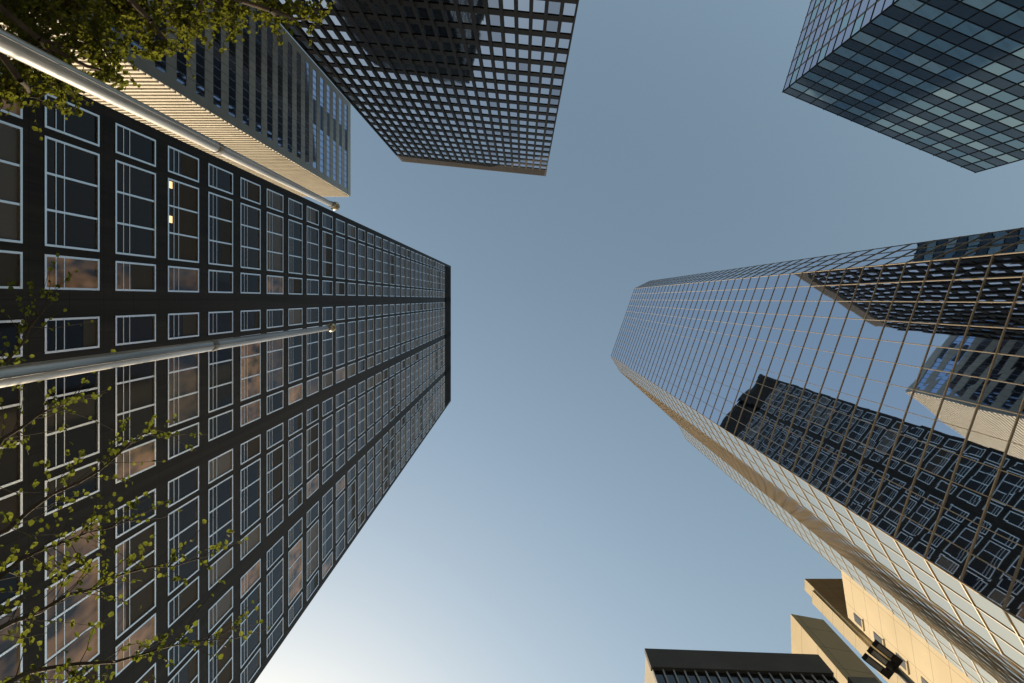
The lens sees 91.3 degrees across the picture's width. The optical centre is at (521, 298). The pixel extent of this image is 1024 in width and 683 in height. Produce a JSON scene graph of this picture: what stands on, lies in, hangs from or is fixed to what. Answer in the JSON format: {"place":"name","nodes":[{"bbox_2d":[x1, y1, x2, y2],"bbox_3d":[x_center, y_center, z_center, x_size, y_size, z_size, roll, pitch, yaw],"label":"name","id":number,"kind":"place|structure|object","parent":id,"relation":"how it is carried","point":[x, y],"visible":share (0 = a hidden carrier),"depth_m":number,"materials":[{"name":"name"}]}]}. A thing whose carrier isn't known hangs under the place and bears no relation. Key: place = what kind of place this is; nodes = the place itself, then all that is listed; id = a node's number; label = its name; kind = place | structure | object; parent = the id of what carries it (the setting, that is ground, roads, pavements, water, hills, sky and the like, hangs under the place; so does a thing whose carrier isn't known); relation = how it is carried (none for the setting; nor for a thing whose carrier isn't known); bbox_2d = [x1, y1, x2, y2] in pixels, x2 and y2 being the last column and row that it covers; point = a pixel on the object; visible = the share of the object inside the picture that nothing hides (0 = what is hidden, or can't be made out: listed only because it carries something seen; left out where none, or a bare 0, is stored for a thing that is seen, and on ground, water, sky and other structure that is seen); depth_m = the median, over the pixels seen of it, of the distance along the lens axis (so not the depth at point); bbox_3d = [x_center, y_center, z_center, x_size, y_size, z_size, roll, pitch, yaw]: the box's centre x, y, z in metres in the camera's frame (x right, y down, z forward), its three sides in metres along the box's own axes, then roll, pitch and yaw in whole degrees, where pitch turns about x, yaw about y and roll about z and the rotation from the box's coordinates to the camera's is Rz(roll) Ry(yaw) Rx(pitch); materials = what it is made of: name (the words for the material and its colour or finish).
{"place":"outdoors","nodes":[
{"label":"outdoors","id":0,"kind":"place"},
{"bbox_2d":[255,0,1023,682],"label":"sky","id":1,"kind":"structure","parent":0,"point":[553,523],"materials":[{"name":"blue"}]},
{"label":"ground","id":2,"kind":"structure","parent":0,"visible":0},
{"bbox_2d":[0,253,270,682],"bbox_3d":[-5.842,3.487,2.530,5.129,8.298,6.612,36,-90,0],"label":"tree","id":3,"kind":"object","parent":2,"relation":"on","point":[25,676],"visible":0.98,"depth_m":5.44,"materials":[{"name":"green plant"}]},
{"bbox_2d":[0,0,334,140],"bbox_3d":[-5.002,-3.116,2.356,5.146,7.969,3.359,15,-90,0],"label":"tree","id":4,"kind":"object","parent":2,"relation":"on","point":[18,19],"visible":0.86,"depth_m":5.06,"materials":[{"name":"green plant"}]},
{"bbox_2d":[0,323,335,387],"bbox_3d":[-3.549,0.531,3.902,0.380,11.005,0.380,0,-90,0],"label":"flagpole","id":5,"kind":"object","parent":2,"relation":"on","point":[16,374],"visible":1,"depth_m":4.34,"materials":[{"name":"metal"}]},
{"bbox_2d":[0,28,339,210],"bbox_3d":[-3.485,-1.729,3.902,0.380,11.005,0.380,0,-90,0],"label":"flagpole","id":6,"kind":"object","parent":2,"relation":"on","point":[20,50],"visible":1,"depth_m":4.27,"materials":[{"name":"metal"}]},
{"bbox_2d":[0,0,350,196],"bbox_3d":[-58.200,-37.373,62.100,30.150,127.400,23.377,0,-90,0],"label":"banded tower","id":7,"kind":"structure","parent":2,"relation":"on","point":[262,99],"depth_m":82.91,"materials":[{"name":"beige glass"}]},
{"bbox_2d":[0,64,450,682],"bbox_3d":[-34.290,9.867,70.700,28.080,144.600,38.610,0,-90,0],"label":"dark tower","id":8,"kind":"structure","parent":2,"relation":"on","point":[306,446],"depth_m":30.93,"materials":[{"name":"grey"}]},
{"bbox_2d":[262,0,578,175],"bbox_3d":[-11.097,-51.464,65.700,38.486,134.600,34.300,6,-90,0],"label":"skyscraper","id":9,"kind":"structure","parent":2,"relation":"on","point":[473,84],"depth_m":75.82,"materials":[{"name":"black glass"}]},
{"bbox_2d":[644,648,878,682],"bbox_3d":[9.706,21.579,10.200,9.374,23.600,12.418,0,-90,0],"label":"building","id":10,"kind":"structure","parent":2,"relation":"on","point":[680,666],"depth_m":21.03,"materials":[{"name":"black glass"}]},
{"bbox_2d":[611,227,1023,682],"bbox_3d":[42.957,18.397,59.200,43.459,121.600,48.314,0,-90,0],"label":"mirror tower","id":11,"kind":"structure","parent":2,"relation":"on","point":[857,417],"depth_m":34.43,"materials":[{"name":"blue glass"}]},
{"bbox_2d":[791,570,973,682],"bbox_3d":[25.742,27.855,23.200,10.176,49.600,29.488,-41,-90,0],"label":"building","id":12,"kind":"structure","parent":2,"relation":"on","point":[857,615],"depth_m":33.68,"materials":[{"name":"beige concrete"}]},
{"bbox_2d":[861,639,912,682],"bbox_3d":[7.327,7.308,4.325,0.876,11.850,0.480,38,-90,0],"label":"street lamp","id":13,"kind":"object","parent":2,"relation":"on","point":[893,664],"visible":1,"depth_m":10.00,"materials":[{"name":"grey metal"}]},
{"bbox_2d":[782,0,1023,172],"bbox_3d":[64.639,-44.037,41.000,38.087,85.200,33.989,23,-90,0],"label":"blue glass tower","id":14,"kind":"structure","parent":2,"relation":"on","point":[943,79],"depth_m":69.17,"materials":[{"name":"grey"}]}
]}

